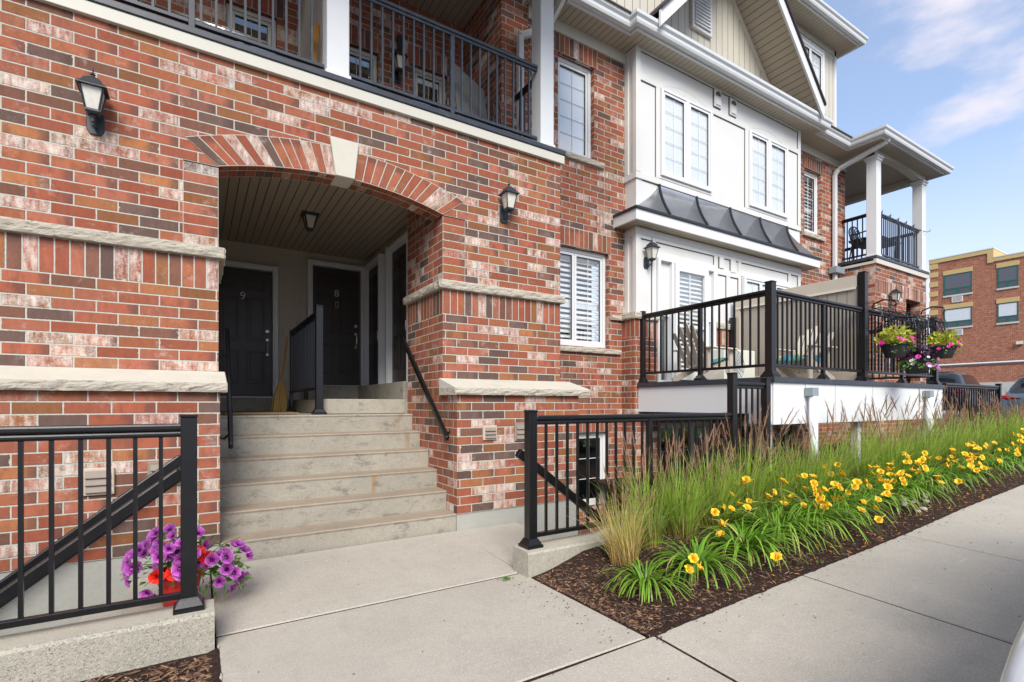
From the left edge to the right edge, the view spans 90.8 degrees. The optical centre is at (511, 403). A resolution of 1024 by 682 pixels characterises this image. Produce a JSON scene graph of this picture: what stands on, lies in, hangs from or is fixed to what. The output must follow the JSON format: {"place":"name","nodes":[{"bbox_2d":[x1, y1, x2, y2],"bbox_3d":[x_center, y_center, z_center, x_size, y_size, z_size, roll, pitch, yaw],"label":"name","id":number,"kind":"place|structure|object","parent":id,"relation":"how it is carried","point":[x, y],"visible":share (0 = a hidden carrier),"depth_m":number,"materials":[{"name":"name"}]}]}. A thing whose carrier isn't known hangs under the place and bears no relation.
{"place":"outdoors","nodes":[
{"label":"outdoors","id":0,"kind":"place"},
{"bbox_2d":[80,647,222,681],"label":"mulch bed","id":1,"kind":"object","parent":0,"point":[215,664],"visible":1,"depth_m":2.58,"materials":[{"name":"wood"}]},
{"bbox_2d":[174,10,266,45],"bbox_3d":[-2.744,-3.457,4.791,0.768,0.655,0.638,0,0,-32],"label":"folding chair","id":2,"kind":"object","parent":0,"point":[227,29],"visible":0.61,"depth_m":4.68,"materials":[{"name":"white plastic"}]},
{"bbox_2d":[211,531,645,681],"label":"path","id":3,"kind":"structure","parent":0,"point":[496,630],"depth_m":3.13,"materials":[{"name":"concrete"}]},
{"bbox_2d":[0,0,953,648],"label":"brick townhouse","id":4,"kind":"structure","parent":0,"point":[156,238],"depth_m":5.93,"materials":[{"name":"brick"}]},
{"bbox_2d":[0,455,179,589],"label":"handrail","id":5,"kind":"object","parent":4,"relation":"attached to","point":[127,495],"visible":0.56,"depth_m":3.54,"materials":[{"name":"metal"}]},
{"bbox_2d":[75,68,109,135],"bbox_3d":[-3.156,-2.295,3.806,0.181,0.450,0.210,0,0,-32],"label":"wall lantern","id":6,"kind":"object","parent":4,"relation":"attached to","point":[93,90],"depth_m":3.77,"materials":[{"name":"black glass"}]},
{"bbox_2d":[84,467,114,495],"bbox_3d":[-2.961,0.557,3.612,0.185,0.195,0.040,0,0,-32],"label":"wall vent","id":7,"kind":"object","parent":4,"relation":"attached to","point":[94,481],"depth_m":3.60,"materials":[{"name":"beige plastic"}]},
{"bbox_2d":[218,328,233,448],"bbox_3d":[-2.697,-0.179,4.703,0.146,1.146,0.803,0,0,-32],"label":"handrail","id":8,"kind":"object","parent":4,"relation":"attached to","point":[229,435],"visible":0.83,"depth_m":4.66,"materials":[{"name":"metal"}]},
{"bbox_2d":[218,260,277,397],"bbox_3d":[-4.218,-1.147,7.915,1.005,2.115,0.133,0,0,-32],"label":"door","id":9,"kind":"structure","parent":4,"relation":"in","point":[247,292],"depth_m":7.98,"materials":[{"name":"wood"}]},
{"bbox_2d":[226,3,275,53],"bbox_3d":[-3.267,-3.955,6.306,0.580,1.680,0.360,0,0,-32],"label":"window","id":10,"kind":"structure","parent":4,"relation":"in","point":[237,12],"depth_m":6.23,"materials":[{"name":"grey glass"}]},
{"bbox_2d":[300,210,319,231],"bbox_3d":[-2.708,-2.425,6.771,0.212,0.225,0.212,0,0,-32],"label":"ceiling lantern","id":11,"kind":"object","parent":4,"relation":"attached to","point":[309,219],"visible":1,"depth_m":6.73,"materials":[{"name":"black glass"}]},
{"bbox_2d":[116,0,537,140],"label":"iron railing","id":12,"kind":"object","parent":4,"relation":"on","point":[433,25],"visible":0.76,"depth_m":5.32,"materials":[{"name":"metal"}]},
{"bbox_2d":[307,259,362,385],"bbox_3d":[-3.005,-1.348,8.669,0.960,2.115,0.133,0,0,-32],"label":"door","id":13,"kind":"structure","parent":4,"relation":"in","point":[338,287],"depth_m":8.71,"materials":[{"name":"wood"}]},
{"bbox_2d":[220,381,455,564],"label":"concrete stairs","id":14,"kind":"structure","parent":4,"relation":"attached to","point":[351,468],"depth_m":5.08,"materials":[{"name":"concrete"}]},
{"bbox_2d":[271,336,287,411],"bbox_3d":[-3.345,-0.439,7.317,0.118,1.117,0.255,0,0,40],"label":"corn broom","id":15,"kind":"object","parent":14,"relation":"on","point":[279,400],"visible":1,"depth_m":7.29,"materials":[{"name":"wicker"}]},
{"bbox_2d":[287,304,326,414],"bbox_3d":[-2.738,-0.503,6.638,0.146,1.254,2.132,0,0,-32],"label":"iron railing","id":16,"kind":"object","parent":14,"relation":"on","point":[306,354],"visible":0.98,"depth_m":6.26,"materials":[{"name":"metal"}]},
{"bbox_2d":[349,46,376,87],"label":"window","id":17,"kind":"structure","parent":4,"relation":"in","point":[353,52],"depth_m":6.95,"materials":[{"name":"grey glass"}]},
{"bbox_2d":[363,253,384,385],"bbox_3d":[-2.318,-1.348,8.497,0.133,2.115,0.950,0,0,-32],"label":"door","id":18,"kind":"structure","parent":4,"relation":"in","point":[374,271],"depth_m":8.55,"materials":[{"name":"wood"}]},
{"bbox_2d":[385,230,407,382],"bbox_3d":[-1.645,-1.348,7.415,0.133,2.115,1.000,0,0,-32],"label":"door","id":19,"kind":"structure","parent":4,"relation":"in","point":[396,254],"depth_m":7.57,"materials":[{"name":"black metal"}]},
{"bbox_2d":[391,46,407,83],"bbox_3d":[-1.557,-4.705,6.973,0.181,0.450,0.210,0,0,-32],"label":"wall lantern","id":20,"kind":"object","parent":4,"relation":"attached to","point":[397,64],"depth_m":6.94,"materials":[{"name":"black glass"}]},
{"bbox_2d":[402,338,448,440],"bbox_3d":[-0.966,-0.215,5.723,0.125,1.185,1.330,0,0,-32],"label":"handrail","id":21,"kind":"object","parent":4,"relation":"attached to","point":[444,431],"visible":0.91,"depth_m":5.59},
{"bbox_2d":[414,68,444,110],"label":"window","id":22,"kind":"structure","parent":4,"relation":"in","point":[418,73],"depth_m":7.48,"materials":[{"name":"grey glass"}]},
{"bbox_2d":[455,64,502,126],"bbox_3d":[-0.393,-3.631,6.272,0.400,0.990,0.671,0,0,32],"label":"folding chair","id":23,"kind":"object","parent":4,"relation":"on","point":[466,96],"visible":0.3,"depth_m":6.31,"materials":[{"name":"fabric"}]},
{"bbox_2d":[498,181,519,222],"bbox_3d":[-0.043,-2.310,5.742,0.181,0.450,0.210,0,0,-32],"label":"wall lantern","id":24,"kind":"object","parent":4,"relation":"attached to","point":[508,194],"depth_m":5.71,"materials":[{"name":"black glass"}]},
{"bbox_2d":[558,56,590,158],"bbox_3d":[0.883,-4.295,7.414,0.660,1.380,0.060,0,0,-32],"label":"window","id":25,"kind":"structure","parent":4,"relation":"in","point":[574,81],"depth_m":7.44,"materials":[{"name":"white paint"}]},
{"bbox_2d":[560,246,604,347],"bbox_3d":[0.827,-1.555,7.556,1.225,1.460,0.360,0,0,-32],"label":"window","id":26,"kind":"structure","parent":4,"relation":"in","point":[576,274],"depth_m":7.65,"materials":[{"name":"white paint"}]},
{"bbox_2d":[579,432,604,504],"bbox_3d":[1.076,0.973,7.711,0.640,1.135,0.360,0,0,-32],"label":"window","id":27,"kind":"structure","parent":4,"relation":"in","point":[592,435],"depth_m":7.89,"materials":[{"name":"white paint"}]},
{"bbox_2d":[643,239,660,268],"bbox_3d":[2.111,-2.295,7.664,0.181,0.450,0.210,0,0,-32],"label":"wall lantern","id":28,"kind":"object","parent":4,"relation":"attached to","point":[651,248],"depth_m":7.63,"materials":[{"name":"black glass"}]},
{"bbox_2d":[661,422,708,469],"bbox_3d":[2.739,0.763,8.415,1.330,0.955,0.360,0,0,-32],"label":"window","id":29,"kind":"structure","parent":4,"relation":"in","point":[685,424],"depth_m":8.48,"materials":[{"name":"white paint"}]},
{"bbox_2d":[660,87,711,192],"bbox_3d":[2.841,-4.247,8.205,1.220,1.365,0.060,0,0,-32],"label":"window","id":30,"kind":"structure","parent":4,"relation":"in","point":[687,105],"depth_m":8.17,"materials":[{"name":"white paint"}]},
{"bbox_2d":[656,256,715,381],"bbox_3d":[2.801,-1.300,8.289,1.410,1.960,0.370,0,0,-32],"label":"patio door","id":31,"kind":"structure","parent":4,"relation":"in","point":[676,268],"depth_m":8.13,"materials":[{"name":"white paint"}]},
{"bbox_2d":[742,420,788,455],"bbox_3d":[4.633,0.763,9.593,1.630,0.955,0.360,0,0,-32],"label":"window","id":32,"kind":"structure","parent":4,"relation":"in","point":[786,435],"depth_m":9.67,"materials":[{"name":"white paint"}]},
{"bbox_2d":[742,275,790,293],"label":"window","id":33,"kind":"structure","parent":4,"relation":"in","point":[749,284],"depth_m":9.14,"materials":[{"name":"white paint"}]},
{"bbox_2d":[748,129,787,218],"bbox_3d":[4.781,-4.247,9.412,1.210,1.365,0.060,0,0,-32],"label":"window","id":34,"kind":"structure","parent":4,"relation":"in","point":[768,142],"depth_m":9.37,"materials":[{"name":"white paint"}]},
{"bbox_2d":[804,170,816,233],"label":"window","id":35,"kind":"structure","parent":4,"relation":"in","point":[808,176],"depth_m":10.91,"materials":[{"name":"white paint"}]},
{"bbox_2d":[802,38,823,94],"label":"window","id":36,"kind":"structure","parent":4,"relation":"in","point":[811,49],"depth_m":10.93,"materials":[{"name":"white paint"}]},
{"bbox_2d":[848,226,885,260],"bbox_3d":[7.952,-3.586,11.300,0.587,0.916,0.554,0,0,-32],"label":"patio chair","id":37,"kind":"object","parent":4,"relation":"on","point":[855,240],"visible":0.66,"depth_m":11.40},
{"bbox_2d":[842,213,919,267],"bbox_3d":[8.242,-3.624,12.216,2.360,0.991,1.955,0,0,-32],"label":"iron railing","id":38,"kind":"object","parent":4,"relation":"on","point":[894,243],"visible":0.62,"depth_m":11.33,"materials":[{"name":"metal"}]},
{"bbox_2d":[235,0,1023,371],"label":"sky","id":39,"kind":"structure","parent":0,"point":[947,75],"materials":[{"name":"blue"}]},
{"bbox_2d":[593,437,918,500],"bbox_3d":[6.116,0.971,9.102,10.000,0.368,2.600,0,0,-32],"label":"mulch bed","id":40,"kind":"object","parent":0,"point":[677,475],"visible":0.1,"depth_m":7.94,"materials":[{"name":"wood"}]},
{"bbox_2d":[637,376,944,476],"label":"raised deck","id":41,"kind":"structure","parent":40,"relation":"on","point":[710,396],"depth_m":6.75,"materials":[{"name":"white paint"}]},
{"bbox_2d":[671,323,737,380],"bbox_3d":[2.804,-0.728,7.455,0.744,0.858,0.688,0,0,-32],"label":"garden chair","id":42,"kind":"object","parent":41,"relation":"on","point":[707,375],"visible":0.52,"depth_m":7.37,"materials":[{"name":"beige"}]},
{"bbox_2d":[708,349,754,379],"bbox_3d":[3.568,-0.598,8.181,0.800,0.530,0.312,0,0,-32],"label":"air conditioner","id":43,"kind":"object","parent":41,"relation":"on","point":[746,372],"visible":0.36,"depth_m":8.05,"materials":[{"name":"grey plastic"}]},
{"bbox_2d":[638,280,862,382],"bbox_3d":[3.399,-0.874,7.312,2.264,1.121,2.138,0,0,-32],"label":"iron railing","id":44,"kind":"object","parent":41,"relation":"on","point":[770,293],"visible":0.98,"depth_m":6.50,"materials":[{"name":"metal"}]},
{"bbox_2d":[729,271,871,380],"bbox_3d":[4.382,-1.083,7.916,0.225,1.541,2.134,0,0,-33],"label":"privacy screen","id":45,"kind":"object","parent":41,"relation":"on","point":[851,290],"visible":0.46,"depth_m":7.53,"materials":[{"name":"beige"}]},
{"bbox_2d":[776,326,836,378],"bbox_3d":[4.219,-0.728,7.310,0.744,0.858,0.688,0,0,-32],"label":"garden chair","id":46,"kind":"object","parent":41,"relation":"on","point":[787,372],"visible":0.25,"depth_m":7.38,"materials":[{"name":"beige"}]},
{"bbox_2d":[805,387,818,472],"bbox_3d":[3.650,0.475,6.135,0.130,1.342,0.125,0,0,-32],"label":"post","id":47,"kind":"object","parent":41,"relation":"attached to","point":[812,393],"visible":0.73,"depth_m":6.08,"materials":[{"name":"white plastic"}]},
{"bbox_2d":[868,309,941,384],"bbox_3d":[5.537,-0.874,8.592,2.479,1.121,2.054,0,0,-32],"label":"iron railing","id":48,"kind":"object","parent":41,"relation":"on","point":[933,376],"visible":0.4,"depth_m":7.67,"materials":[{"name":"metal"}]},
{"bbox_2d":[870,304,947,339],"bbox_3d":[6.086,-1.209,7.684,2.352,0.388,0.184,0,0,-32],"label":"wire planter rack","id":49,"kind":"object","parent":48,"relation":"hanging from","point":[912,320],"visible":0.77,"depth_m":7.59,"materials":[{"name":"metal"}]},
{"bbox_2d":[872,299,916,357],"bbox_3d":[5.266,-1.052,6.958,0.528,0.831,0.540,0,0,12],"label":"hanging basket","id":50,"kind":"object","parent":49,"relation":"hanging from","point":[894,346],"visible":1,"depth_m":6.87,"materials":[{"name":"green plant"}]},
{"bbox_2d":[883,316,941,373],"bbox_3d":[5.635,-0.832,7.046,0.586,0.831,0.564,0,0,16],"label":"hanging basket","id":51,"kind":"object","parent":49,"relation":"hanging from","point":[916,362],"visible":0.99,"depth_m":6.95,"materials":[{"name":"purple plant"}]},
{"bbox_2d":[921,306,964,358],"bbox_3d":[6.685,-1.121,7.832,0.525,0.831,0.502,0,0,11],"label":"hanging basket","id":52,"kind":"object","parent":49,"relation":"hanging from","point":[949,347],"visible":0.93,"depth_m":7.74,"materials":[{"name":"green plant"}]},
{"bbox_2d":[942,383,1001,440],"bbox_3d":[8.411,0.243,9.192,2.753,1.274,0.146,0,0,-32],"label":"iron railing","id":53,"kind":"object","parent":40,"relation":"on","point":[997,388],"visible":0.46,"depth_m":9.15,"materials":[{"name":"metal"}]},
{"bbox_2d":[531,485,1023,681],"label":"sidewalk","id":54,"kind":"structure","parent":0,"point":[949,572],"depth_m":3.01,"materials":[{"name":"concrete"}]},
{"bbox_2d":[212,532,1017,681],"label":"pavement joints","id":55,"kind":"object","parent":54,"relation":"on","point":[588,659],"visible":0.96,"depth_m":2.84,"materials":[{"name":"concrete"}]},
{"bbox_2d":[531,450,1023,637],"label":"mulch bed","id":56,"kind":"object","parent":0,"point":[664,628],"visible":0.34,"depth_m":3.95,"materials":[{"name":"wood"}]},
{"bbox_2d":[566,466,701,566],"bbox_3d":[0.762,0.847,3.884,1.161,0.775,1.128,0,0,-32],"label":"ornamental reed","id":57,"kind":"object","parent":56,"relation":"on","point":[623,551],"visible":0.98,"depth_m":3.86,"materials":[{"name":"beige plant"}]},
{"bbox_2d":[597,557,696,605],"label":"daylily","id":58,"kind":"object","parent":56,"relation":"on","point":[643,582],"visible":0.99,"depth_m":3.41,"materials":[{"name":"green plant"}]},
{"bbox_2d":[591,426,706,548],"bbox_3d":[1.037,0.689,4.195,1.158,1.030,1.109,0,0,36],"label":"ornamental reed","id":59,"kind":"object","parent":56,"relation":"on","point":[649,537],"visible":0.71,"depth_m":4.20,"materials":[{"name":"green plant"}]},
{"bbox_2d":[637,532,753,590],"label":"daylily","id":60,"kind":"object","parent":56,"relation":"on","point":[700,565],"visible":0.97,"depth_m":3.63,"materials":[{"name":"green plant"}]},
{"bbox_2d":[629,422,764,539],"bbox_3d":[1.508,0.655,4.472,1.295,1.038,1.148,0,0,-9],"label":"ornamental reed","id":61,"kind":"object","parent":56,"relation":"on","point":[681,526],"visible":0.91,"depth_m":4.38,"materials":[{"name":"green plant"}]},
{"bbox_2d":[662,426,789,529],"bbox_3d":[2.010,0.681,4.707,1.202,0.948,1.148,0,0,-38],"label":"ornamental reed","id":62,"kind":"object","parent":56,"relation":"on","point":[718,491],"visible":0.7,"depth_m":4.67,"materials":[{"name":"green plant"}]},
{"bbox_2d":[685,504,815,570],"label":"daylily","id":63,"kind":"object","parent":56,"relation":"on","point":[753,537],"visible":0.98,"depth_m":3.92,"materials":[{"name":"green plant"}]},
{"bbox_2d":[687,404,834,520],"bbox_3d":[2.291,0.555,5.120,1.349,1.167,1.253,0,0,-18],"label":"ornamental reed","id":64,"kind":"object","parent":56,"relation":"on","point":[755,488],"visible":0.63,"depth_m":4.92,"materials":[{"name":"green plant"}]},
{"bbox_2d":[730,413,821,510],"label":"ornamental reed","id":65,"kind":"object","parent":56,"relation":"on","point":[787,479],"visible":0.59,"depth_m":5.21,"materials":[{"name":"green plant"}]},
{"bbox_2d":[729,484,825,531],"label":"daylily","id":66,"kind":"object","parent":56,"relation":"on","point":[792,495],"visible":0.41,"depth_m":4.71,"materials":[{"name":"green plant"}]},
{"bbox_2d":[705,476,850,557],"bbox_3d":[2.345,0.931,4.371,1.184,0.514,1.136,0,0,-32],"label":"daylily","id":67,"kind":"object","parent":56,"relation":"on","point":[794,520],"visible":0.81,"depth_m":4.37,"materials":[{"name":"green plant"}]},
{"bbox_2d":[754,420,860,504],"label":"ornamental reed","id":68,"kind":"object","parent":56,"relation":"on","point":[809,479],"visible":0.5,"depth_m":5.37,"materials":[{"name":"green plant"}]},
{"bbox_2d":[751,473,892,542],"bbox_3d":[2.793,0.904,4.660,1.211,0.507,1.113,0,0,-32],"label":"daylily","id":69,"kind":"object","parent":56,"relation":"on","point":[819,496],"visible":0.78,"depth_m":4.53,"materials":[{"name":"green plant"}]},
{"bbox_2d":[777,401,872,490],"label":"ornamental reed","id":70,"kind":"object","parent":56,"relation":"on","point":[843,466],"visible":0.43,"depth_m":5.68,"materials":[{"name":"green plant"}]},
{"bbox_2d":[802,462,881,510],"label":"daylily","id":71,"kind":"object","parent":56,"relation":"on","point":[832,491],"visible":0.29,"depth_m":5.42,"materials":[{"name":"green plant"}]},
{"bbox_2d":[789,468,905,528],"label":"daylily","id":72,"kind":"object","parent":56,"relation":"on","point":[887,493],"visible":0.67,"depth_m":4.93,"materials":[{"name":"green plant"}]},
{"bbox_2d":[824,390,935,489],"bbox_3d":[4.270,0.436,6.199,1.399,1.194,1.349,0,0,26],"label":"ornamental reed","id":73,"kind":"object","parent":56,"relation":"on","point":[864,469],"visible":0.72,"depth_m":5.99,"materials":[{"name":"green plant"}]},
{"bbox_2d":[830,460,936,514],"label":"daylily","id":74,"kind":"object","parent":56,"relation":"on","point":[899,473],"visible":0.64,"depth_m":5.30,"materials":[{"name":"green plant"}]},
{"bbox_2d":[853,408,931,480],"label":"ornamental reed","id":75,"kind":"object","parent":56,"relation":"on","point":[892,457],"visible":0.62,"depth_m":6.12,"materials":[{"name":"green plant"}]},
{"bbox_2d":[849,394,954,472],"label":"ornamental reed","id":76,"kind":"object","parent":56,"relation":"on","point":[896,425],"visible":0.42,"depth_m":6.50,"materials":[{"name":"green plant"}]},
{"bbox_2d":[852,458,963,505],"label":"daylily","id":77,"kind":"object","parent":56,"relation":"on","point":[918,462],"visible":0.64,"depth_m":5.52,"materials":[{"name":"green plant"}]},
{"bbox_2d":[878,405,962,476],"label":"ornamental reed","id":78,"kind":"object","parent":56,"relation":"on","point":[932,454],"visible":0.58,"depth_m":6.60,"materials":[{"name":"green plant"}]},
{"bbox_2d":[882,385,980,465],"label":"ornamental reed","id":79,"kind":"object","parent":56,"relation":"on","point":[927,426],"visible":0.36,"depth_m":6.99,"materials":[{"name":"green plant"}]},
{"bbox_2d":[895,450,984,495],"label":"daylily","id":80,"kind":"object","parent":56,"relation":"on","point":[970,460],"visible":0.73,"depth_m":5.91,"materials":[{"name":"green plant"}]},
{"bbox_2d":[916,401,989,458],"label":"ornamental reed","id":81,"kind":"object","parent":56,"relation":"on","point":[953,428],"visible":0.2,"depth_m":7.55,"materials":[{"name":"green plant"}]},
{"bbox_2d":[918,393,995,466],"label":"ornamental reed","id":82,"kind":"object","parent":56,"relation":"on","point":[959,451],"visible":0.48,"depth_m":7.16,"materials":[{"name":"green plant"}]},
{"bbox_2d":[919,441,1004,487],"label":"daylily","id":83,"kind":"object","parent":56,"relation":"on","point":[968,444],"visible":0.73,"depth_m":6.35,"materials":[{"name":"green plant"}]},
{"bbox_2d":[941,388,1012,461],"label":"ornamental reed","id":84,"kind":"object","parent":56,"relation":"on","point":[988,435],"visible":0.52,"depth_m":7.72,"materials":[{"name":"green plant"}]},
{"bbox_2d":[939,441,1021,477],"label":"daylily","id":85,"kind":"object","parent":56,"relation":"on","point":[998,460],"visible":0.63,"depth_m":6.77,"materials":[{"name":"green plant"}]},
{"bbox_2d":[952,400,1012,456],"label":"ornamental reed","id":86,"kind":"object","parent":56,"relation":"on","point":[993,438],"visible":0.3,"depth_m":8.15,"materials":[{"name":"green plant"}]},
{"bbox_2d":[968,439,1023,470],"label":"daylily","id":87,"kind":"object","parent":56,"relation":"on","point":[1017,452],"visible":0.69,"depth_m":7.25,"materials":[{"name":"green plant"}]},
{"bbox_2d":[970,393,1023,447],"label":"ornamental reed","id":88,"kind":"object","parent":56,"relation":"on","point":[1011,414],"visible":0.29,"depth_m":8.87,"materials":[{"name":"green plant"}]},
{"bbox_2d":[974,397,1023,454],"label":"ornamental reed","id":89,"kind":"object","parent":56,"relation":"on","point":[1007,433],"visible":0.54,"depth_m":8.37,"materials":[{"name":"green plant"}]},
{"bbox_2d":[989,428,1023,463],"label":"daylily","id":90,"kind":"object","parent":56,"relation":"on","point":[1021,448],"visible":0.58,"depth_m":7.82,"materials":[{"name":"green plant"}]},
{"bbox_2d":[575,414,1021,637],"bbox_3d":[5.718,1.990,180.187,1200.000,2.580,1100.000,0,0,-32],"label":"ground","id":91,"kind":"structure","parent":0,"point":[593,466],"depth_m":18.33,"materials":[{"name":"soil"}]},
{"bbox_2d":[0,599,214,681],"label":"kerb wall","id":92,"kind":"structure","parent":91,"relation":"on","point":[83,650],"depth_m":2.56,"materials":[{"name":"concrete"}]},
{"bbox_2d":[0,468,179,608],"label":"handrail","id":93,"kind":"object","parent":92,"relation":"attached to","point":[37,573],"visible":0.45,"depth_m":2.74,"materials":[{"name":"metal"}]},
{"bbox_2d":[0,414,203,629],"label":"iron railing","id":94,"kind":"object","parent":92,"relation":"on","point":[188,597],"visible":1,"depth_m":2.64,"materials":[{"name":"metal"}]},
{"bbox_2d":[80,570,210,621],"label":"pavement","id":95,"kind":"structure","parent":91,"relation":"on","point":[154,588],"depth_m":3.55,"materials":[{"name":"concrete"}]},
{"bbox_2d":[120,520,253,606],"bbox_3d":[-2.074,1.044,3.257,0.735,0.562,0.519,0,0,-32],"label":"flower pot","id":96,"kind":"object","parent":95,"relation":"on","point":[206,560],"visible":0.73,"depth_m":3.17,"materials":[{"name":"purple plant"}]},
{"bbox_2d":[455,522,551,566],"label":"pavement","id":97,"kind":"structure","parent":91,"relation":"on","point":[499,541],"depth_m":4.92,"materials":[{"name":"concrete"}]},
{"bbox_2d":[513,504,736,599],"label":"kerb wall","id":98,"kind":"structure","parent":91,"relation":"on","point":[551,554],"depth_m":4.05,"materials":[{"name":"concrete"}]},
{"bbox_2d":[515,449,604,521],"bbox_3d":[0.979,1.192,4.742,2.165,1.625,0.150,0,0,-32],"label":"handrail","id":99,"kind":"object","parent":98,"relation":"attached to","point":[519,454],"visible":0.24,"depth_m":4.44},
{"bbox_2d":[518,372,770,549],"bbox_3d":[1.522,0.406,4.909,3.376,1.481,0.146,0,0,-32],"label":"iron railing","id":100,"kind":"object","parent":98,"relation":"on","point":[530,540],"visible":0.68,"depth_m":4.59,"materials":[{"name":"metal"}]},
{"bbox_2d":[926,371,994,420],"bbox_3d":[15.808,-0.273,18.197,4.522,1.705,2.200,0,0,-36],"label":"parked car","id":101,"kind":"object","parent":91,"relation":"on","point":[955,377],"visible":0.17,"depth_m":16.83,"materials":[{"name":"black paint"}]},
{"bbox_2d":[928,247,1023,413],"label":"brick apartment building","id":102,"kind":"structure","parent":91,"relation":"on","point":[978,295],"depth_m":38.61,"materials":[{"name":"red brick"}]},
{"bbox_2d":[944,271,971,295],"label":"window","id":103,"kind":"structure","parent":102,"relation":"in","point":[959,283],"depth_m":39.87,"materials":[{"name":"grey glass"}]},
{"bbox_2d":[944,306,971,327],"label":"window","id":104,"kind":"structure","parent":102,"relation":"in","point":[955,317],"depth_m":39.85,"materials":[{"name":"white glass"}]},
{"bbox_2d":[997,265,1017,288],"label":"window","id":105,"kind":"structure","parent":102,"relation":"in","point":[1007,276],"depth_m":37.45,"materials":[{"name":"grey glass"}]},
{"bbox_2d":[997,301,1017,322],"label":"window","id":106,"kind":"structure","parent":102,"relation":"in","point":[1006,312],"depth_m":37.45,"materials":[{"name":"white glass"}]},
{"bbox_2d":[1002,375,1023,425],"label":"parked car","id":107,"kind":"object","parent":91,"relation":"on","point":[1017,387],"visible":0.46,"depth_m":15.03,"materials":[{"name":"grey paint"}]},
{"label":"road","id":108,"kind":"structure","parent":0,"visible":0},
{"bbox_2d":[1000,621,1023,681],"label":"parked car","id":109,"kind":"object","parent":108,"relation":"on","point":[1013,670],"visible":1,"depth_m":1.34,"materials":[{"name":"white paint"}]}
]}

